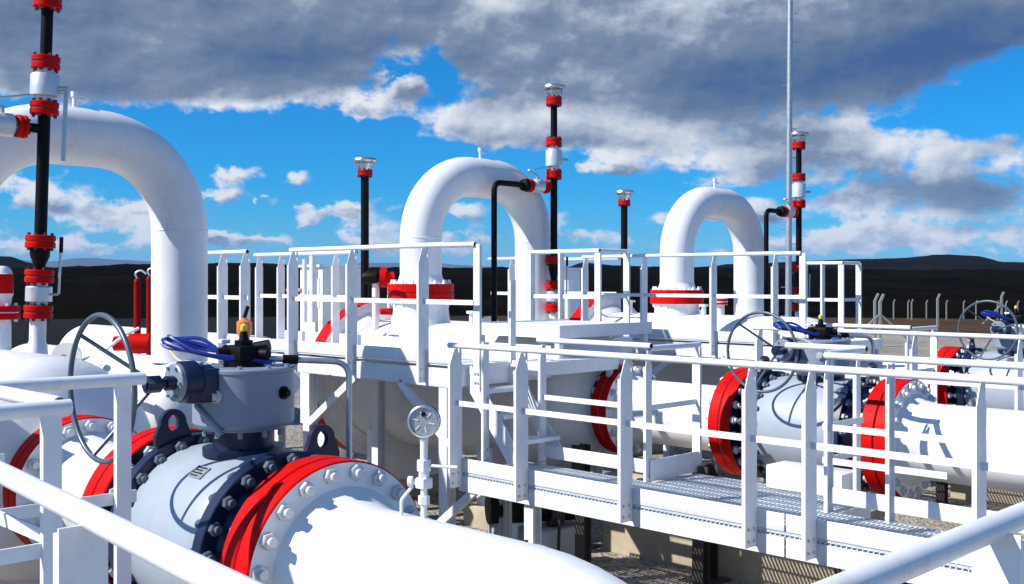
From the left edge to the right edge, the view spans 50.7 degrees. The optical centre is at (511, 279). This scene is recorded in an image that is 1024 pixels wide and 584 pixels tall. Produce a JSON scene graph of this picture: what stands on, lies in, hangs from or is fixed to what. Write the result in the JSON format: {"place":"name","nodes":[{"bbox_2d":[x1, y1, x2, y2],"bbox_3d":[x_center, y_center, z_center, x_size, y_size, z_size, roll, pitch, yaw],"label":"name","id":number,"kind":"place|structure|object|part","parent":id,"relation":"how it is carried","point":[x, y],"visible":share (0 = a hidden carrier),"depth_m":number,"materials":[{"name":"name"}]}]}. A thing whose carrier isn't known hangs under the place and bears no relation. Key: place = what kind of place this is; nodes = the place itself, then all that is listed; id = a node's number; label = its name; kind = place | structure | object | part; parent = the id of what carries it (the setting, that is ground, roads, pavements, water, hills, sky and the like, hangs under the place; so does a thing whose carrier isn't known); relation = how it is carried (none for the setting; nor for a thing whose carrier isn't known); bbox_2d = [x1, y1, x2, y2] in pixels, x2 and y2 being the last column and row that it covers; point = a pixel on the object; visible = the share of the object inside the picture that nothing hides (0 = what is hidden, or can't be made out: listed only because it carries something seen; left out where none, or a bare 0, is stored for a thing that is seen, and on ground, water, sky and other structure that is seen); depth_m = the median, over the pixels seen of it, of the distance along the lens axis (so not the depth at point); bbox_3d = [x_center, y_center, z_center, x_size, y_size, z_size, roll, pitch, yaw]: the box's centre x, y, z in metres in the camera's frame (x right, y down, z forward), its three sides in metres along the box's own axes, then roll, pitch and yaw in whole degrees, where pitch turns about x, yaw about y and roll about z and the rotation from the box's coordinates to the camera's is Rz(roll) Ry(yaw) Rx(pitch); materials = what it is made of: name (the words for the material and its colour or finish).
{"place":"outdoors","nodes":[
{"label":"outdoors","id":0,"kind":"place"},
{"bbox_2d":[105,267,150,354],"bbox_3d":[-5.557,1.203,15.939,0.800,2.794,0.919,0,0,45],"label":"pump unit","id":1,"kind":"object","parent":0,"point":[139,342],"visible":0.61,"depth_m":15.97,"materials":[{"name":"red paint"}]},
{"bbox_2d":[22,258,490,267],"bbox_3d":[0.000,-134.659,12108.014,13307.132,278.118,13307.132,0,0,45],"label":"mountains","id":2,"kind":"structure","parent":0,"point":[83,262],"depth_m":11480.27,"materials":[{"name":"black"}]},
{"bbox_2d":[294,373,299,392],"bbox_3d":[-3.429,0.980,11.561,3.800,0.200,0.200,0,0,45],"label":"branch line","id":3,"kind":"object","parent":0,"point":[296,382],"visible":0.12,"depth_m":10.26,"materials":[{"name":"white paint"}]},
{"bbox_2d":[286,255,360,457],"bbox_3d":[-2.679,1.125,15.788,1.324,2.950,0.940,0,0,45],"label":"pipe","id":4,"kind":"object","parent":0,"point":[315,279],"visible":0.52,"depth_m":15.47,"materials":[{"name":"white metal"}]},
{"bbox_3d":[-2.904,0.190,15.622,0.400,0.420,0.011,0,0,45],"label":"door","id":5,"kind":"part","parent":4,"relation":"part of","materials":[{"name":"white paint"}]},
{"bbox_2d":[0,254,1023,270],"bbox_3d":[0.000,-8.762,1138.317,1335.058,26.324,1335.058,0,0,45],"label":"hills","id":6,"kind":"structure","parent":0,"point":[941,262],"depth_m":803.40,"materials":[{"name":"black"}]},
{"bbox_2d":[0,0,1023,266],"label":"sky","id":7,"kind":"structure","parent":0,"point":[911,112],"materials":[{"name":"blue"}]},
{"bbox_2d":[10,263,1023,319],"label":"wooded slope","id":8,"kind":"structure","parent":0,"point":[86,292],"depth_m":179.07,"materials":[{"name":"black"}]},
{"bbox_2d":[11,316,1023,583],"bbox_3d":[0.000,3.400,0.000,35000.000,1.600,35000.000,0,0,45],"label":"ground","id":9,"kind":"structure","parent":0,"point":[629,568],"depth_m":18.41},
{"bbox_2d":[92,363,110,371],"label":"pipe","id":10,"kind":"object","parent":9,"relation":"on","point":[106,367],"visible":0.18,"depth_m":9.17,"materials":[{"name":"white metal"}]},
{"bbox_2d":[11,342,208,429],"bbox_3d":[-4.118,1.630,10.915,3.940,2.020,0.907,0,0,45],"label":"header pipe","id":11,"kind":"object","parent":9,"relation":"on","point":[155,406],"visible":0.13,"depth_m":9.82,"materials":[{"name":"white metal"}]},
{"bbox_2d":[60,324,276,354],"bbox_3d":[-7.071,1.800,21.920,7.000,1.600,1.500,0,0,45],"label":"storage tank","id":12,"kind":"object","parent":9,"relation":"on","point":[102,335],"visible":0.1,"depth_m":22.98,"materials":[{"name":"white metal"}]},
{"bbox_2d":[206,330,618,539],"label":"platform","id":13,"kind":"structure","parent":9,"relation":"on","point":[380,361],"depth_m":10.68,"materials":[{"name":"white paint"}]},
{"bbox_2d":[208,249,249,361],"bbox_3d":[-3.345,0.303,12.532,1.053,1.294,0.125,0,0,45],"label":"railing","id":14,"kind":"object","parent":13,"relation":"attached to","point":[222,296],"visible":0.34,"depth_m":12.51,"materials":[{"name":"white metal"}]},
{"bbox_2d":[253,250,357,358],"bbox_3d":[-2.542,0.303,13.120,2.156,1.294,0.100,0,0,45],"label":"railing","id":15,"kind":"object","parent":13,"relation":"on","point":[280,295],"visible":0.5,"depth_m":13.43,"materials":[{"name":"white metal"}]},
{"bbox_2d":[287,242,481,386],"bbox_3d":[-1.343,0.303,10.546,2.893,1.294,0.148,0,0,45],"label":"railing","id":16,"kind":"object","parent":13,"relation":"attached to","point":[422,301],"visible":0.88,"depth_m":10.20,"materials":[{"name":"white metal"}]},
{"bbox_2d":[229,458,626,583],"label":"outlet pipe","id":17,"kind":"object","parent":9,"relation":"on","point":[335,521],"visible":0.92,"depth_m":4.44,"materials":[{"name":"white metal"}]},
{"bbox_2d":[68,312,351,583],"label":"ball valve","id":18,"kind":"object","parent":17,"relation":"attached to","point":[232,464],"visible":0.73,"depth_m":5.15,"materials":[{"name":"blue paint"}]},
{"bbox_2d":[237,305,270,349],"bbox_3d":[-2.587,0.617,10.797,0.367,0.726,0.178,0,0,9],"label":"orange valve","id":19,"kind":"object","parent":18,"relation":"attached to","point":[248,323],"visible":0.38,"depth_m":10.76,"materials":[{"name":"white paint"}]},
{"bbox_2d":[400,405,457,518],"bbox_3d":[-0.345,0.769,4.515,0.250,0.493,0.083,0,0,6],"label":"pressure gauge","id":20,"kind":"object","parent":17,"relation":"on","point":[423,422],"visible":0.95,"depth_m":4.50,"materials":[{"name":"white paint"}]},
{"bbox_2d":[399,474,458,496],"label":"concrete plinth","id":21,"kind":"structure","parent":9,"relation":"on","point":[414,491],"depth_m":13.14,"materials":[{"name":"grey concrete"}]},
{"bbox_2d":[464,501,487,529],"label":"concrete plinth","id":22,"kind":"structure","parent":9,"relation":"on","point":[474,514],"depth_m":11.37,"materials":[{"name":"beige concrete"}]},
{"bbox_2d":[309,302,632,505],"bbox_3d":[-0.428,1.337,12.392,4.449,2.125,1.930,0,0,45],"label":"pipe barrel","id":23,"kind":"object","parent":22,"relation":"on","point":[402,448],"visible":0.38,"depth_m":12.08,"materials":[{"name":"white paint"}]},
{"bbox_2d":[352,157,376,297],"bbox_3d":[-1.874,-0.482,13.753,0.313,2.165,0.313,0,0,45],"label":"vent pipe","id":24,"kind":"object","parent":23,"relation":"attached to","point":[364,170],"visible":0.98,"depth_m":13.70,"materials":[{"name":"black metal"}]},
{"bbox_2d":[362,268,393,329],"bbox_3d":[-1.625,0.225,13.110,0.380,0.750,0.239,0,0,0],"label":"drain valve","id":25,"kind":"object","parent":23,"relation":"on","point":[384,277],"visible":0.91,"depth_m":13.06,"materials":[{"name":"white paint"}]},
{"bbox_2d":[380,308,392,320],"bbox_3d":[-1.405,0.464,13.011,0.358,0.272,0.140,0,0,0],"label":"drain valve","id":26,"kind":"object","parent":23,"relation":"on","point":[386,311],"visible":0.15,"depth_m":12.98,"materials":[{"name":"red paint"}]},
{"bbox_2d":[386,148,550,336],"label":"pipe arch","id":27,"kind":"structure","parent":23,"relation":"on","point":[439,190],"depth_m":13.00,"materials":[{"name":"white paint"}]},
{"bbox_2d":[588,365,756,474],"bbox_3d":[1.648,1.290,10.317,1.735,0.970,0.970,0,0,45],"label":"connecting pipe","id":28,"kind":"object","parent":23,"relation":"attached to","point":[667,392],"visible":0.37,"depth_m":10.14,"materials":[{"name":"white metal"}]},
{"bbox_2d":[488,499,511,537],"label":"support column","id":29,"kind":"structure","parent":9,"relation":"on","point":[503,527],"depth_m":9.43,"materials":[{"name":"grey metal"}]},
{"bbox_2d":[450,316,550,453],"bbox_3d":[-0.271,1.400,14.762,3.940,2.200,0.907,0,0,45],"label":"header pipe","id":30,"kind":"object","parent":9,"relation":"on","point":[486,319],"visible":0.01,"depth_m":14.30,"materials":[{"name":"white metal"}]},
{"bbox_2d":[491,83,567,321],"bbox_3d":[0.205,-0.830,13.683,0.313,3.420,1.272,0,0,45],"label":"vent stack","id":31,"kind":"object","parent":30,"relation":"on","point":[554,158],"visible":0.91,"depth_m":13.93,"materials":[{"name":"white paint"}]},
{"bbox_2d":[485,496,574,550],"bbox_3d":[0.238,2.213,9.549,0.875,0.776,0.585,0,0,-14],"label":"drain pipe","id":32,"kind":"object","parent":9,"relation":"on","point":[494,511],"visible":0.27,"depth_m":9.48,"materials":[{"name":"metal"}]},
{"bbox_2d":[518,520,574,555],"bbox_3d":[0.371,2.400,9.705,0.360,0.400,0.550,0,0,45],"label":"junction box","id":33,"kind":"object","parent":9,"relation":"on","point":[567,539],"visible":0.24,"depth_m":9.56,"materials":[{"name":"grey metal"}]},
{"bbox_2d":[482,319,651,473],"bbox_3d":[0.530,1.532,11.890,1.875,2.175,2.075,0,0,45],"label":"landing","id":34,"kind":"object","parent":9,"relation":"on","point":[558,328],"visible":0.21,"depth_m":11.08,"materials":[{"name":"white paint"}]},
{"bbox_2d":[528,248,629,337],"bbox_3d":[0.774,0.218,12.656,1.103,1.144,0.573,0,0,45],"label":"railing","id":35,"kind":"object","parent":34,"relation":"on","point":[598,296],"visible":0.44,"depth_m":12.47,"materials":[{"name":"white metal"}]},
{"bbox_2d":[557,268,581,319],"bbox_3d":[0.751,1.125,19.359,1.324,2.950,0.940,0,0,45],"label":"cabinet","id":36,"kind":"object","parent":9,"relation":"on","point":[571,306],"visible":0.14,"depth_m":19.29,"materials":[{"name":"white metal"}]},
{"bbox_2d":[634,443,680,455],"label":"concrete plinth","id":37,"kind":"structure","parent":9,"relation":"on","point":[657,447],"depth_m":16.32,"materials":[{"name":"grey concrete"}]},
{"bbox_2d":[679,463,730,583],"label":"support post","id":38,"kind":"object","parent":9,"relation":"on","point":[711,470],"visible":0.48,"depth_m":9.34,"materials":[{"name":"metal"}]},
{"bbox_2d":[712,456,726,472],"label":"concrete plinth","id":39,"kind":"structure","parent":9,"relation":"on","point":[714,462],"depth_m":14.67,"materials":[{"name":"grey concrete"}]},
{"bbox_2d":[569,299,823,385],"bbox_3d":[2.789,1.337,15.681,4.449,2.125,1.930,0,0,45],"label":"pipe barrel","id":40,"kind":"object","parent":39,"relation":"on","point":[673,372],"visible":0.15,"depth_m":15.20,"materials":[{"name":"white paint"}]},
{"bbox_2d":[614,189,633,311],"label":"vent pipe","id":41,"kind":"object","parent":40,"relation":"attached to","point":[624,196],"visible":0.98,"depth_m":16.76,"materials":[{"name":"black metal"}]},
{"bbox_2d":[650,179,763,319],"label":"pipe arch","id":42,"kind":"structure","parent":40,"relation":"on","point":[691,211],"depth_m":16.13,"materials":[{"name":"white paint"}]},
{"bbox_2d":[845,346,965,404],"bbox_3d":[4.865,1.290,13.605,1.735,0.970,0.970,0,0,45],"label":"connecting pipe","id":43,"kind":"object","parent":40,"relation":"attached to","point":[942,351],"visible":0.07,"depth_m":13.21,"materials":[{"name":"red metal"}]},
{"bbox_2d":[437,445,1023,583],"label":"walkway","id":44,"kind":"structure","parent":9,"relation":"on","point":[703,511],"depth_m":7.88,"materials":[{"name":"white paint"}]},
{"bbox_2d":[467,280,561,465],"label":"stairs","id":45,"kind":"structure","parent":44,"relation":"on","point":[491,420],"depth_m":9.58,"materials":[{"name":"white metal"}]},
{"bbox_2d":[536,337,701,482],"bbox_3d":[0.928,1.133,9.525,1.288,1.234,0.763,0,0,45],"label":"railing","id":46,"kind":"object","parent":44,"relation":"attached to","point":[647,407],"visible":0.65,"depth_m":9.31,"materials":[{"name":"white metal"}]},
{"bbox_2d":[447,342,1023,583],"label":"railing","id":47,"kind":"object","parent":44,"relation":"attached to","point":[810,446],"visible":0.94,"depth_m":7.17,"materials":[{"name":"white metal"}]},
{"bbox_2d":[766,461,852,495],"bbox_3d":[2.355,1.562,8.478,0.660,0.185,0.280,0,0,45],"label":"step box","id":48,"kind":"object","parent":44,"relation":"on","point":[783,475],"visible":0.63,"depth_m":8.44,"materials":[{"name":"white paint"}]},
{"bbox_2d":[785,342,1023,523],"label":"railing","id":49,"kind":"object","parent":44,"relation":"attached to","point":[830,426],"visible":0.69,"depth_m":7.45,"materials":[{"name":"white metal"}]},
{"bbox_2d":[700,298,763,315],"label":"header pipe","id":50,"kind":"object","parent":9,"relation":"on","point":[722,303],"visible":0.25,"depth_m":17.68,"materials":[{"name":"white metal"}]},
{"bbox_2d":[764,131,810,316],"bbox_3d":[4.232,-0.730,16.748,0.313,3.220,1.142,0,0,45],"label":"vent stack","id":51,"kind":"object","parent":50,"relation":"on","point":[799,191],"visible":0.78,"depth_m":16.95,"materials":[{"name":"white paint"}]},
{"bbox_2d":[603,471,884,583],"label":"concrete plinth","id":52,"kind":"structure","parent":9,"relation":"on","point":[744,565],"depth_m":9.45,"materials":[{"name":"beige concrete"}]},
{"bbox_2d":[611,329,882,483],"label":"platform","id":53,"kind":"structure","parent":9,"relation":"on","point":[741,352],"depth_m":13.74,"materials":[{"name":"white paint"}]},
{"bbox_2d":[488,257,514,320],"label":"railing","id":54,"kind":"object","parent":53,"relation":"attached to","point":[511,272],"visible":0.29,"depth_m":16.12,"materials":[{"name":"white metal"}]},
{"bbox_2d":[564,257,619,294],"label":"railing","id":55,"kind":"object","parent":53,"relation":"on","point":[576,259],"visible":0.1,"depth_m":16.47,"materials":[{"name":"white metal"}]},
{"bbox_2d":[581,251,806,358],"bbox_3d":[2.210,0.303,13.922,3.443,1.294,0.148,0,0,45],"label":"railing","id":56,"kind":"object","parent":53,"relation":"attached to","point":[712,295],"visible":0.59,"depth_m":13.55,"materials":[{"name":"white metal"}]},
{"bbox_2d":[781,0,797,316],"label":"antenna mast","id":57,"kind":"object","parent":9,"relation":"on","point":[788,259],"visible":0.61,"depth_m":23.95,"materials":[{"name":"metal"}]},
{"bbox_2d":[718,311,899,494],"bbox_3d":[2.551,1.442,9.210,1.449,2.377,1.257,0,0,45],"label":"ball valve","id":58,"kind":"object","parent":9,"relation":"on","point":[779,393],"visible":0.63,"depth_m":9.10,"materials":[{"name":"blue paint"}]},
{"bbox_2d":[873,293,878,337],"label":"fence post","id":59,"kind":"object","parent":9,"relation":"on","point":[874,309],"visible":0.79,"depth_m":43.95,"materials":[{"name":"concrete"}]},
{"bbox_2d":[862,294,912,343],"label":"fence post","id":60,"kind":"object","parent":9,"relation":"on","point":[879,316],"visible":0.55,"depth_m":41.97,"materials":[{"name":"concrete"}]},
{"bbox_2d":[907,300,909,318],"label":"fence post","id":61,"kind":"object","parent":9,"relation":"on","point":[908,309],"visible":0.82,"depth_m":111.95,"materials":[{"name":"concrete"}]},
{"bbox_2d":[936,293,940,327],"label":"fence post","id":62,"kind":"object","parent":9,"relation":"on","point":[937,310],"visible":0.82,"depth_m":63.95,"materials":[{"name":"concrete"}]},
{"bbox_2d":[861,379,1023,498],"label":"outlet pipe","id":63,"kind":"object","parent":9,"relation":"on","point":[918,409],"visible":0.61,"depth_m":8.34,"materials":[{"name":"white metal"}]},
{"bbox_2d":[938,300,1023,410],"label":"ball valve","id":64,"kind":"object","parent":9,"relation":"on","point":[996,398],"visible":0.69,"depth_m":12.48,"materials":[{"name":"blue paint"}]},
{"bbox_2d":[950,483,1023,506],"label":"concrete plinth","id":65,"kind":"structure","parent":9,"relation":"on","point":[1004,498],"depth_m":12.49,"materials":[{"name":"beige concrete"}]},
{"bbox_2d":[982,292,1004,323],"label":"fence post","id":66,"kind":"object","parent":9,"relation":"on","point":[1000,306],"visible":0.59,"depth_m":79.95,"materials":[{"name":"concrete"}]},
{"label":"walkway","id":67,"kind":"object","parent":9,"relation":"on","visible":0},
{"bbox_2d":[0,372,146,583],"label":"railing","id":68,"kind":"object","parent":67,"relation":"on","point":[26,398],"visible":0.94,"depth_m":4.01,"materials":[{"name":"white metal"}]},
{"bbox_2d":[0,461,262,583],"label":"railing","id":69,"kind":"object","parent":67,"relation":"attached to","point":[80,552],"visible":1,"depth_m":2.13,"materials":[{"name":"white metal"}]},
{"bbox_2d":[572,443,599,549],"bbox_3d":[0.672,2.100,10.501,0.260,1.000,0.260,0,0,45],"label":"support post","id":70,"kind":"object","parent":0,"point":[582,466],"visible":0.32,"depth_m":10.50,"materials":[{"name":"metal"}]},
{"bbox_2d":[936,481,947,503],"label":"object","id":71,"kind":"structure","parent":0,"point":[942,492],"depth_m":12.43,"materials":[{"name":"black metal"}]},
{"bbox_2d":[809,323,937,403],"bbox_3d":[4.294,1.133,12.891,1.288,1.234,0.763,0,0,45],"label":"railing","id":72,"kind":"object","parent":71,"relation":"attached to","point":[934,354],"visible":0.44,"depth_m":12.65,"materials":[{"name":"white metal"}]},
{"bbox_2d":[752,326,1023,410],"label":"railing","id":73,"kind":"object","parent":71,"relation":"attached to","point":[913,351],"visible":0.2,"depth_m":11.10,"materials":[{"name":"white metal"}]},
{"bbox_2d":[1012,325,1023,328],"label":"railing","id":74,"kind":"object","parent":71,"relation":"attached to","point":[1020,326],"visible":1,"depth_m":11.90,"materials":[{"name":"white metal"}]},
{"bbox_3d":[-3.847,2.590,7.891,0.400,0.420,1.400,0,0,45],"label":"concrete plinth","id":75,"kind":"object","parent":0,"visible":0},
{"bbox_2d":[0,349,150,583],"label":"pipe barrel","id":76,"kind":"object","parent":75,"relation":"on","point":[18,437],"visible":0.2,"depth_m":6.89,"materials":[{"name":"white paint"}]},
{"bbox_2d":[0,266,20,349],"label":"relief valve","id":77,"kind":"object","parent":76,"relation":"attached to","point":[9,312],"visible":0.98,"depth_m":7.93,"materials":[{"name":"white paint"}]},
{"bbox_2d":[0,0,69,353],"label":"vent stack","id":78,"kind":"object","parent":76,"relation":"on","point":[46,88],"visible":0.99,"depth_m":8.25,"materials":[{"name":"white paint"}]},
{"bbox_2d":[9,416,189,576],"bbox_3d":[-2.259,1.290,6.304,1.485,0.970,0.970,0,0,45],"label":"connecting pipe","id":79,"kind":"object","parent":76,"relation":"attached to","point":[82,473],"visible":0.15,"depth_m":6.38,"materials":[{"name":"white metal"}]},
{"bbox_2d":[0,91,207,363],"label":"pipe arch","id":80,"kind":"structure","parent":76,"relation":"on","point":[150,165],"depth_m":9.68,"materials":[{"name":"white paint"}]},
{"bbox_3d":[4.430,1.685,15.666,1.150,1.870,0.640,0,0,45],"label":"landing","id":81,"kind":"object","parent":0,"visible":0},
{"bbox_2d":[807,261,861,328],"bbox_3d":[4.589,0.308,15.502,0.633,1.144,0.573,0,0,45],"label":"railing","id":82,"kind":"object","parent":81,"relation":"on","point":[840,299],"visible":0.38,"depth_m":15.34,"materials":[{"name":"white metal"}]},
{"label":"walkway","id":83,"kind":"object","parent":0,"visible":0},
{"bbox_2d":[812,501,1023,583],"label":"railing","id":84,"kind":"object","parent":83,"relation":"attached to","point":[994,542],"visible":1,"depth_m":1.96,"materials":[{"name":"white metal"}]}
]}

